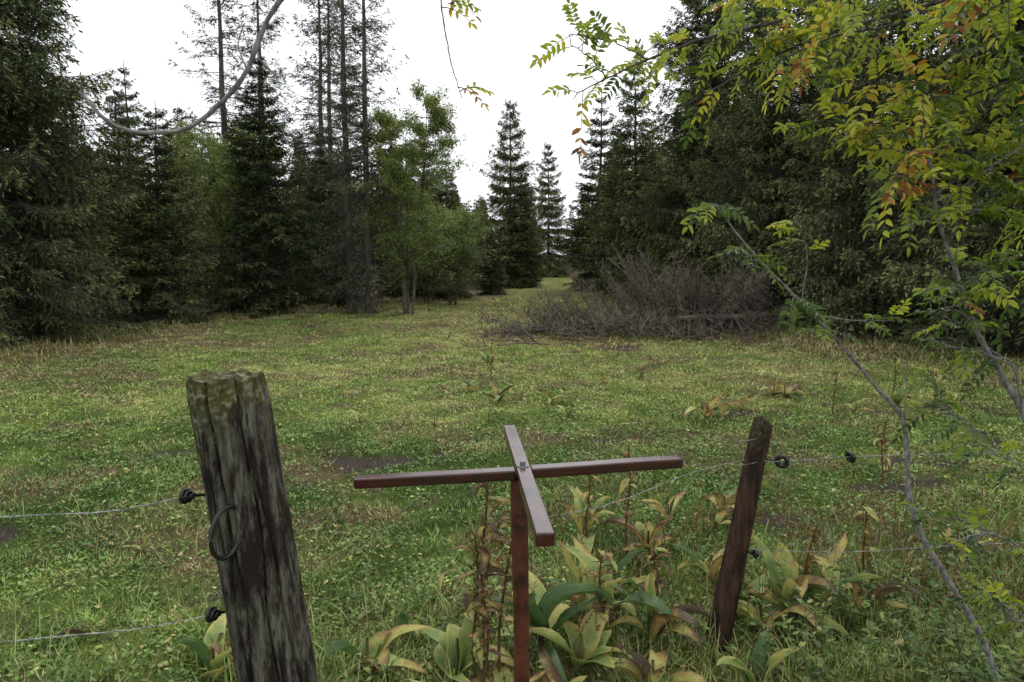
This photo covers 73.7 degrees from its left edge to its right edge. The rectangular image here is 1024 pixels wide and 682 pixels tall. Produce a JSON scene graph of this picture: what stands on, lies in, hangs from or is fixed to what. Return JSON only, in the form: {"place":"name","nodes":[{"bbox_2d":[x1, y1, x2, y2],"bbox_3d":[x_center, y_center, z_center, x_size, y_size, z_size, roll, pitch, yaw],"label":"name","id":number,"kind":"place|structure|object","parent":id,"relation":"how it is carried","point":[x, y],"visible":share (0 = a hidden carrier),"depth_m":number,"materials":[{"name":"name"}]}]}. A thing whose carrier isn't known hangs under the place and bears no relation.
{"place":"outdoors","nodes":[
{"label":"outdoors","id":0,"kind":"place"},
{"bbox_2d":[436,570,450,597],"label":"hellebore plant","id":1,"kind":"object","parent":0,"point":[440,581],"visible":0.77,"depth_m":3.49,"materials":[{"name":"yellow plant"}]},
{"bbox_2d":[0,0,984,255],"label":"sky","id":2,"kind":"structure","parent":0,"point":[142,34],"materials":[{"name":"white"}]},
{"bbox_2d":[0,255,1023,681],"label":"meadow ground","id":3,"kind":"structure","parent":0,"point":[554,285],"depth_m":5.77,"materials":[{"name":"green plant"}]},
{"bbox_2d":[53,617,107,639],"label":"hellebore plant","id":4,"kind":"object","parent":3,"relation":"on","point":[72,630],"visible":0.73,"depth_m":3.03,"materials":[{"name":"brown plant"}]},
{"bbox_2d":[0,0,164,351],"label":"spruce tree","id":5,"kind":"object","parent":3,"relation":"on","point":[47,212],"visible":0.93,"depth_m":14.30,"materials":[{"name":"green plant"}]},
{"bbox_2d":[74,91,190,316],"bbox_3d":[-11.985,-3.929,21.096,3.729,7.523,3.608,2,7,14],"label":"spruce tree","id":6,"kind":"object","parent":3,"relation":"on","point":[118,100],"visible":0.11,"depth_m":20.71,"materials":[{"name":"green plant"}]},
{"bbox_2d":[97,61,174,282],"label":"spruce tree","id":7,"kind":"object","parent":3,"relation":"on","point":[131,97],"visible":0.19,"depth_m":33.80,"materials":[{"name":"green plant"}]},
{"bbox_2d":[121,533,152,552],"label":"hellebore plant","id":8,"kind":"object","parent":3,"relation":"on","point":[146,538],"visible":0.94,"depth_m":4.06,"materials":[{"name":"green plant"}]},
{"bbox_2d":[88,105,235,327],"bbox_3d":[-9.815,-3.207,18.908,3.807,6.738,3.688,-1,7,-10],"label":"spruce tree","id":9,"kind":"object","parent":3,"relation":"on","point":[161,263],"visible":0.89,"depth_m":18.65,"materials":[{"name":"green plant"}]},
{"bbox_2d":[165,107,199,288],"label":"spruce tree","id":10,"kind":"object","parent":3,"relation":"on","point":[188,191],"visible":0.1,"depth_m":36.87,"materials":[{"name":"green plant"}]},
{"bbox_2d":[146,114,260,303],"bbox_3d":[-10.817,-4.370,24.041,3.971,6.745,4.055,0,7,4],"label":"deciduous tree","id":11,"kind":"object","parent":3,"relation":"on","point":[216,161],"visible":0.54,"depth_m":23.73,"materials":[{"name":"green plant"}]},
{"bbox_2d":[174,613,233,677],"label":"hellebore plant","id":12,"kind":"object","parent":3,"relation":"on","point":[199,647],"visible":0.87,"depth_m":2.77,"materials":[{"name":"green plant"}]},
{"bbox_2d":[179,632,230,655],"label":"hellebore plant","id":13,"kind":"object","parent":3,"relation":"on","point":[216,646],"visible":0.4,"depth_m":2.86,"materials":[{"name":"brown plant"}]},
{"bbox_2d":[160,0,298,259],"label":"tall thin spruce","id":14,"kind":"object","parent":3,"relation":"on","point":[222,91],"visible":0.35,"depth_m":28.76,"materials":[{"name":"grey plant"}]},
{"bbox_2d":[198,116,294,304],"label":"spruce tree","id":15,"kind":"object","parent":3,"relation":"on","point":[245,232],"visible":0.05,"depth_m":25.14,"materials":[{"name":"green plant"}]},
{"bbox_2d":[186,367,318,681],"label":"wooden fence post","id":16,"kind":"object","parent":3,"relation":"on","point":[236,440],"visible":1,"depth_m":1.53,"materials":[{"name":"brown wood"}]},
{"bbox_2d":[178,488,204,503],"bbox_3d":[-0.711,0.352,1.572,0.102,0.036,0.033,-3,7,-26],"label":"wire insulator","id":17,"kind":"object","parent":16,"relation":"attached to","point":[188,494],"visible":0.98,"depth_m":1.55,"materials":[{"name":"black plastic"}]},
{"bbox_2d":[205,606,224,622],"bbox_3d":[-0.669,0.635,1.608,0.102,0.036,0.032,-4,8,-33],"label":"wire insulator","id":18,"kind":"object","parent":16,"relation":"attached to","point":[213,613],"visible":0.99,"depth_m":1.58,"materials":[{"name":"black plastic"}]},
{"bbox_2d":[208,504,238,560],"bbox_3d":[-0.622,0.417,1.489,0.010,0.120,0.095,3,7,25],"label":"iron ring","id":19,"kind":"object","parent":16,"relation":"attached to","point":[214,554],"visible":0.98,"depth_m":1.46,"materials":[{"name":"black metal"}]},
{"bbox_2d":[194,52,329,319],"bbox_3d":[-8.092,-4.713,21.991,4.247,9.243,4.391,-4,8,-33],"label":"spruce tree","id":20,"kind":"object","parent":3,"relation":"on","point":[279,234],"visible":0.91,"depth_m":21.59,"materials":[{"name":"green plant"}]},
{"bbox_2d":[228,0,316,285],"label":"tall thin spruce","id":21,"kind":"object","parent":3,"relation":"on","point":[271,26],"visible":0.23,"depth_m":29.86,"materials":[{"name":"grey plant"}]},
{"bbox_2d":[283,130,363,305],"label":"spruce tree","id":22,"kind":"object","parent":3,"relation":"on","point":[320,196],"visible":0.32,"depth_m":26.19,"materials":[{"name":"green plant"}]},
{"bbox_2d":[271,0,377,274],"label":"tall thin spruce","id":23,"kind":"object","parent":3,"relation":"on","point":[297,145],"visible":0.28,"depth_m":28.75,"materials":[{"name":"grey plant"}]},
{"bbox_2d":[287,0,376,301],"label":"tall thin spruce","id":24,"kind":"object","parent":3,"relation":"on","point":[329,82],"visible":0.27,"depth_m":26.90,"materials":[{"name":"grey plant"}]},
{"bbox_2d":[320,230,363,308],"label":"spruce tree","id":25,"kind":"object","parent":3,"relation":"on","point":[339,301],"visible":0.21,"depth_m":24.33,"materials":[{"name":"green plant"}]},
{"bbox_2d":[299,0,410,312],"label":"tall thin spruce","id":26,"kind":"object","parent":3,"relation":"on","point":[352,301],"visible":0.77,"depth_m":21.70,"materials":[{"name":"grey plant"}]},
{"bbox_2d":[310,0,413,313],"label":"tall thin spruce","id":27,"kind":"object","parent":3,"relation":"on","point":[365,179],"visible":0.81,"depth_m":21.36,"materials":[{"name":"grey plant"}]},
{"bbox_2d":[325,624,433,673],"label":"hellebore plant","id":28,"kind":"object","parent":3,"relation":"on","point":[388,636],"visible":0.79,"depth_m":2.80,"materials":[{"name":"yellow plant"}]},
{"bbox_2d":[338,78,473,314],"bbox_3d":[-3.442,-4.446,21.668,4.255,7.426,4.342,-5,8,-34],"label":"deciduous tree","id":29,"kind":"object","parent":3,"relation":"on","point":[437,120],"visible":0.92,"depth_m":21.20,"materials":[{"name":"green plant"}]},
{"bbox_2d":[397,612,419,638],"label":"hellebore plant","id":30,"kind":"object","parent":3,"relation":"on","point":[400,619],"visible":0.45,"depth_m":3.08,"materials":[{"name":"green plant"}]},
{"bbox_2d":[0,555,820,681],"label":"undergrowth weeds","id":31,"kind":"object","parent":3,"relation":"on","point":[376,660],"visible":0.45,"depth_m":2.92,"materials":[{"name":"green plant"}]},
{"bbox_2d":[383,129,461,298],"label":"spruce tree","id":32,"kind":"object","parent":3,"relation":"on","point":[396,294],"visible":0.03,"depth_m":32.06,"materials":[{"name":"green plant"}]},
{"bbox_2d":[374,199,479,302],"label":"deciduous tree","id":33,"kind":"object","parent":3,"relation":"on","point":[428,280],"visible":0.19,"depth_m":27.54,"materials":[{"name":"green plant"}]},
{"bbox_2d":[1,31,892,303],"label":"distant forest","id":34,"kind":"object","parent":3,"relation":"on","point":[632,232],"visible":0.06,"depth_m":34.72,"materials":[{"name":"green plant"}]},
{"bbox_2d":[418,152,480,300],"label":"spruce tree","id":35,"kind":"object","parent":3,"relation":"on","point":[452,202],"visible":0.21,"depth_m":30.27,"materials":[{"name":"green plant"}]},
{"bbox_2d":[408,204,504,304],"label":"deciduous tree","id":36,"kind":"object","parent":3,"relation":"on","point":[465,221],"visible":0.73,"depth_m":25.93,"materials":[{"name":"green plant"}]},
{"bbox_2d":[419,587,513,681],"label":"hellebore plant","id":37,"kind":"object","parent":3,"relation":"on","point":[457,635],"visible":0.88,"depth_m":2.77,"materials":[{"name":"green plant"}]},
{"bbox_2d":[447,534,490,677],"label":"withered stalk","id":38,"kind":"object","parent":3,"relation":"on","point":[481,566],"visible":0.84,"depth_m":2.61,"materials":[{"name":"brown plant"}]},
{"bbox_2d":[459,482,508,669],"bbox_3d":[-0.096,0.926,2.688,0.210,0.888,0.150,-3,7,-23],"label":"withered stalk","id":39,"kind":"object","parent":3,"relation":"on","point":[491,537],"visible":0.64,"depth_m":2.64,"materials":[{"name":"brown plant"}]},
{"bbox_2d":[466,573,508,681],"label":"withered stalk","id":40,"kind":"object","parent":3,"relation":"on","point":[489,630],"visible":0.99,"depth_m":2.58,"materials":[{"name":"brown plant"}]},
{"bbox_2d":[471,229,509,295],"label":"spruce tree","id":41,"kind":"object","parent":3,"relation":"on","point":[492,288],"visible":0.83,"depth_m":34.65,"materials":[{"name":"green plant"}]},
{"bbox_2d":[482,377,513,401],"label":"hellebore plant","id":42,"kind":"object","parent":3,"relation":"on","point":[499,396],"visible":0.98,"depth_m":8.09,"materials":[{"name":"green plant"}]},
{"bbox_2d":[482,496,531,671],"bbox_3d":[0.002,0.986,2.641,0.166,0.803,0.179,5,8,35],"label":"withered stalk","id":43,"kind":"object","parent":3,"relation":"on","point":[502,603],"visible":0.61,"depth_m":2.62,"materials":[{"name":"brown plant"}]},
{"bbox_2d":[469,663,547,681],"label":"hellebore plant","id":44,"kind":"object","parent":3,"relation":"on","point":[500,676],"visible":0.67,"depth_m":2.64,"materials":[{"name":"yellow plant"}]},
{"bbox_2d":[469,99,552,288],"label":"spruce tree","id":45,"kind":"object","parent":3,"relation":"on","point":[503,191],"visible":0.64,"depth_m":42.75,"materials":[{"name":"green plant"}]},
{"bbox_2d":[6,353,1023,680],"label":"fallen leaves","id":46,"kind":"object","parent":3,"relation":"on","point":[476,467],"visible":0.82,"depth_m":5.70,"materials":[{"name":"brown plant"}]},
{"bbox_2d":[354,425,682,681],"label":"turnstile cross","id":47,"kind":"object","parent":3,"relation":"on","point":[527,502],"visible":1,"depth_m":2.10,"materials":[{"name":"red paint"}]},
{"bbox_2d":[492,165,551,288],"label":"spruce tree","id":48,"kind":"object","parent":3,"relation":"on","point":[532,271],"visible":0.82,"depth_m":42.17,"materials":[{"name":"green plant"}]},
{"bbox_2d":[512,183,546,279],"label":"spruce tree","id":49,"kind":"object","parent":3,"relation":"on","point":[538,238],"visible":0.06,"depth_m":53.14,"materials":[{"name":"green plant"}]},
{"bbox_2d":[526,389,566,403],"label":"hellebore plant","id":50,"kind":"object","parent":3,"relation":"on","point":[549,400],"visible":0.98,"depth_m":8.13,"materials":[{"name":"green plant"}]},
{"bbox_2d":[487,571,614,681],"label":"hellebore plant","id":51,"kind":"object","parent":3,"relation":"on","point":[545,606],"visible":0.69,"depth_m":2.88,"materials":[{"name":"green plant"}]},
{"bbox_2d":[529,138,573,277],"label":"spruce tree","id":52,"kind":"object","parent":3,"relation":"on","point":[547,211],"visible":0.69,"depth_m":60.69,"materials":[{"name":"green plant"}]},
{"bbox_2d":[513,602,621,675],"bbox_3d":[0.212,1.262,2.789,0.419,0.244,0.373,0,7,0],"label":"hellebore plant","id":53,"kind":"object","parent":3,"relation":"on","point":[590,639],"visible":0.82,"depth_m":2.78,"materials":[{"name":"green plant"}]},
{"bbox_2d":[532,646,606,681],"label":"hellebore plant","id":54,"kind":"object","parent":3,"relation":"on","point":[553,674],"visible":0.84,"depth_m":2.61,"materials":[{"name":"yellow plant"}]},
{"bbox_2d":[543,538,624,604],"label":"hellebore plant","id":55,"kind":"object","parent":3,"relation":"on","point":[573,570],"visible":0.42,"depth_m":3.35,"materials":[{"name":"green plant"}]},
{"bbox_2d":[550,93,624,291],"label":"spruce tree","id":56,"kind":"object","parent":3,"relation":"on","point":[583,197],"visible":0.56,"depth_m":37.04,"materials":[{"name":"green plant"}]},
{"bbox_2d":[573,475,601,537],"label":"withered stalk","id":57,"kind":"object","parent":3,"relation":"on","point":[590,497],"visible":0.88,"depth_m":4.03,"materials":[{"name":"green plant"}]},
{"bbox_2d":[447,295,728,347],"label":"broken branches","id":58,"kind":"object","parent":3,"relation":"on","point":[635,328],"visible":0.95,"depth_m":14.59,"materials":[{"name":"brown wood"}]},
{"bbox_2d":[560,483,617,552],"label":"hellebore plant","id":59,"kind":"object","parent":3,"relation":"on","point":[579,506],"visible":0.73,"depth_m":4.24,"materials":[{"name":"green plant"}]},
{"bbox_2d":[584,549,617,630],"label":"withered stalk","id":60,"kind":"object","parent":3,"relation":"on","point":[606,558],"visible":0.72,"depth_m":2.88,"materials":[{"name":"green plant"}]},
{"bbox_2d":[560,535,674,622],"bbox_3d":[0.393,1.155,3.049,0.279,0.386,0.623,-5,9,-39],"label":"hellebore plant","id":61,"kind":"object","parent":3,"relation":"on","point":[580,551],"visible":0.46,"depth_m":3.06,"materials":[{"name":"green plant"}]},
{"bbox_2d":[574,59,662,298],"bbox_3d":[5.540,-6.684,30.550,5.306,11.737,5.140,3,7,25],"label":"spruce tree","id":62,"kind":"object","parent":3,"relation":"on","point":[622,179],"visible":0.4,"depth_m":29.98,"materials":[{"name":"green plant"}]},
{"bbox_2d":[613,444,636,554],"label":"withered stalk","id":63,"kind":"object","parent":3,"relation":"on","point":[624,484],"visible":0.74,"depth_m":3.86,"materials":[{"name":"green plant"}]},
{"bbox_2d":[469,239,786,341],"bbox_3d":[2.690,-0.231,16.297,7.605,4.397,4.632,-3,7,-14],"label":"fallen tree","id":64,"kind":"object","parent":3,"relation":"on","point":[752,299],"visible":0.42,"depth_m":15.84,"materials":[{"name":"brown wood"}]},
{"bbox_2d":[610,549,648,597],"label":"hellebore plant","id":65,"kind":"object","parent":3,"relation":"on","point":[624,561],"visible":0.3,"depth_m":3.52,"materials":[{"name":"green plant"}]},
{"bbox_2d":[496,249,764,342],"bbox_3d":[2.748,-0.440,15.583,6.224,3.202,2.840,-4,7,-7],"label":"fallen tree","id":66,"kind":"object","parent":3,"relation":"on","point":[732,318],"visible":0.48,"depth_m":15.66,"materials":[{"name":"brown wood"}]},
{"bbox_2d":[603,516,677,563],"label":"hellebore plant","id":67,"kind":"object","parent":3,"relation":"on","point":[650,530],"visible":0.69,"depth_m":3.90,"materials":[{"name":"green plant"}]},
{"bbox_2d":[273,399,1008,521],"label":"meadow herbs","id":68,"kind":"object","parent":3,"relation":"on","point":[475,438],"visible":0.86,"depth_m":6.45,"materials":[{"name":"green plant"}]},
{"bbox_2d":[581,645,707,681],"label":"hellebore plant","id":69,"kind":"object","parent":3,"relation":"on","point":[641,663],"visible":0.89,"depth_m":2.70,"materials":[{"name":"yellow plant"}]},
{"bbox_2d":[632,537,673,596],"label":"withered stalk","id":70,"kind":"object","parent":3,"relation":"on","point":[657,578],"visible":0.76,"depth_m":3.13,"materials":[{"name":"brown plant"}]},
{"bbox_2d":[606,571,710,651],"bbox_3d":[0.667,1.189,2.928,0.367,0.372,0.379,-6,9,-39],"label":"hellebore plant","id":71,"kind":"object","parent":3,"relation":"on","point":[657,623],"visible":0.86,"depth_m":2.95,"materials":[{"name":"green plant"}]},
{"bbox_2d":[640,488,687,521],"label":"hellebore plant","id":72,"kind":"object","parent":3,"relation":"on","point":[672,502],"visible":0.87,"depth_m":4.50,"materials":[{"name":"green plant"}]},
{"bbox_2d":[641,109,738,303],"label":"spruce tree","id":73,"kind":"object","parent":3,"relation":"on","point":[675,207],"visible":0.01,"depth_m":26.40,"materials":[{"name":"green plant"}]},
{"bbox_2d":[613,0,775,310],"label":"spruce tree","id":74,"kind":"object","parent":3,"relation":"on","point":[671,195],"visible":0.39,"depth_m":22.96,"materials":[{"name":"green plant"}]},
{"bbox_2d":[668,543,747,585],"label":"hellebore plant","id":75,"kind":"object","parent":3,"relation":"on","point":[715,564],"visible":0.53,"depth_m":3.58,"materials":[{"name":"green plant"}]},
{"bbox_2d":[684,391,734,420],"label":"hellebore plant","id":76,"kind":"object","parent":3,"relation":"on","point":[706,410],"visible":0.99,"depth_m":7.35,"materials":[{"name":"green plant"}]},
{"bbox_2d":[694,508,733,530],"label":"hellebore plant","id":77,"kind":"object","parent":3,"relation":"on","point":[719,516],"visible":0.76,"depth_m":4.34,"materials":[{"name":"green plant"}]},
{"bbox_2d":[702,490,757,519],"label":"hellebore plant","id":78,"kind":"object","parent":3,"relation":"on","point":[729,496],"visible":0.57,"depth_m":4.50,"materials":[{"name":"yellow plant"}]},
{"bbox_2d":[440,0,1023,356],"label":"rowan tree","id":79,"kind":"object","parent":3,"relation":"on","point":[999,13],"visible":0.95,"depth_m":1.96,"materials":[{"name":"green plant"}]},
{"bbox_2d":[78,0,283,134],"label":"bare branch","id":80,"kind":"object","parent":79,"relation":"attached to","point":[242,77],"visible":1,"depth_m":0.90,"materials":[{"name":"grey plant"}]},
{"bbox_2d":[447,454,1023,669],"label":"dry weeds","id":81,"kind":"object","parent":3,"relation":"on","point":[900,541],"visible":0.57,"depth_m":3.82,"materials":[{"name":"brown plant"}]},
{"bbox_2d":[704,416,772,652],"bbox_3d":[0.955,0.881,2.930,0.268,1.166,0.108,3,7,26],"label":"wooden fence post","id":82,"kind":"object","parent":3,"relation":"on","point":[729,584],"visible":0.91,"depth_m":2.88,"materials":[{"name":"brown wood"}]},
{"bbox_2d":[0,419,1023,642],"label":"electric fence wire","id":83,"kind":"object","parent":82,"relation":"attached to","point":[549,516],"visible":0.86,"depth_m":2.27,"materials":[{"name":"grey metal"}]},
{"bbox_2d":[766,454,788,468],"bbox_3d":[1.076,0.498,2.852,0.154,0.058,0.029,2,7,20],"label":"wire insulator","id":84,"kind":"object","parent":82,"relation":"attached to","point":[779,464],"visible":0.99,"depth_m":2.83,"materials":[{"name":"black plastic"}]},
{"bbox_2d":[716,630,803,681],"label":"hellebore plant","id":85,"kind":"object","parent":3,"relation":"on","point":[778,656],"visible":0.93,"depth_m":2.67,"materials":[{"name":"green plant"}]},
{"bbox_2d":[759,379,791,398],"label":"hellebore plant","id":86,"kind":"object","parent":3,"relation":"on","point":[772,390],"visible":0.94,"depth_m":8.69,"materials":[{"name":"green plant"}]},
{"bbox_2d":[679,0,873,323],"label":"spruce tree","id":87,"kind":"object","parent":3,"relation":"on","point":[754,136],"visible":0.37,"depth_m":18.51,"materials":[{"name":"green plant"}]},
{"bbox_2d":[737,598,830,631],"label":"hellebore plant","id":88,"kind":"object","parent":3,"relation":"on","point":[775,608],"visible":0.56,"depth_m":3.13,"materials":[{"name":"green plant"}]},
{"bbox_2d":[779,381,804,401],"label":"hellebore plant","id":89,"kind":"object","parent":3,"relation":"on","point":[785,389],"visible":0.93,"depth_m":8.64,"materials":[{"name":"green plant"}]},
{"bbox_2d":[745,532,864,604],"bbox_3d":[1.479,1.153,3.375,0.437,0.362,0.578,6,9,42],"label":"hellebore plant","id":90,"kind":"object","parent":3,"relation":"on","point":[838,549],"visible":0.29,"depth_m":3.37,"materials":[{"name":"green plant"}]},
{"bbox_2d":[796,524,821,601],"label":"withered stalk","id":91,"kind":"object","parent":3,"relation":"on","point":[808,562],"visible":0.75,"depth_m":3.24,"materials":[{"name":"brown plant"}]},
{"bbox_2d":[744,534,880,635],"bbox_3d":[1.319,1.152,3.131,0.310,0.421,0.585,-7,9,-44],"label":"hellebore plant","id":92,"kind":"object","parent":3,"relation":"on","point":[792,578],"visible":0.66,"depth_m":3.20,"materials":[{"name":"green plant"}]},
{"bbox_2d":[680,202,1000,681],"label":"rowan sapling","id":93,"kind":"object","parent":3,"relation":"on","point":[808,306],"visible":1,"depth_m":2.29,"materials":[{"name":"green plant"}]},
{"bbox_2d":[839,398,876,414],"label":"hellebore plant","id":94,"kind":"object","parent":3,"relation":"on","point":[858,404],"visible":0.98,"depth_m":7.75,"materials":[{"name":"green plant"}]},
{"bbox_2d":[810,557,922,624],"bbox_3d":[1.649,1.196,3.143,0.463,0.308,0.331,0,7,0],"label":"hellebore plant","id":95,"kind":"object","parent":3,"relation":"on","point":[891,587],"visible":0.7,"depth_m":3.13,"materials":[{"name":"green plant"}]},
{"bbox_2d":[853,501,880,589],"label":"withered stalk","id":96,"kind":"object","parent":3,"relation":"on","point":[872,513],"visible":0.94,"depth_m":3.33,"materials":[{"name":"brown plant"}]},
{"bbox_2d":[726,506,1023,681],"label":"undergrowth weeds","id":97,"kind":"object","parent":3,"relation":"on","point":[954,666],"visible":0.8,"depth_m":2.72,"materials":[{"name":"green plant"}]},
{"bbox_2d":[868,420,892,481],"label":"withered stalk","id":98,"kind":"object","parent":3,"relation":"on","point":[881,440],"visible":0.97,"depth_m":5.33,"materials":[{"name":"brown plant"}]},
{"bbox_2d":[761,0,1023,345],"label":"spruce tree","id":99,"kind":"object","parent":3,"relation":"on","point":[851,296],"visible":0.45,"depth_m":15.23,"materials":[{"name":"green plant"}]},
{"bbox_2d":[878,381,910,406],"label":"hellebore plant","id":100,"kind":"object","parent":3,"relation":"on","point":[897,397],"visible":0.77,"depth_m":8.13,"materials":[{"name":"green plant"}]},
{"bbox_2d":[832,75,1023,664],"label":"rowan sapling","id":101,"kind":"object","parent":3,"relation":"on","point":[992,363],"visible":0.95,"depth_m":1.98,"materials":[{"name":"green plant"}]},
{"bbox_2d":[842,9,1022,330],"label":"spruce tree","id":102,"kind":"object","parent":3,"relation":"on","point":[937,156],"depth_m":15.73,"materials":[{"name":"green plant"}]},
{"bbox_2d":[867,0,1023,363],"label":"spruce tree","id":103,"kind":"object","parent":3,"relation":"on","point":[987,231],"visible":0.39,"depth_m":12.64,"materials":[{"name":"green plant"}]},
{"bbox_2d":[937,526,1014,563],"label":"hellebore plant","id":104,"kind":"object","parent":3,"relation":"on","point":[948,533],"visible":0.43,"depth_m":3.88,"materials":[{"name":"green plant"}]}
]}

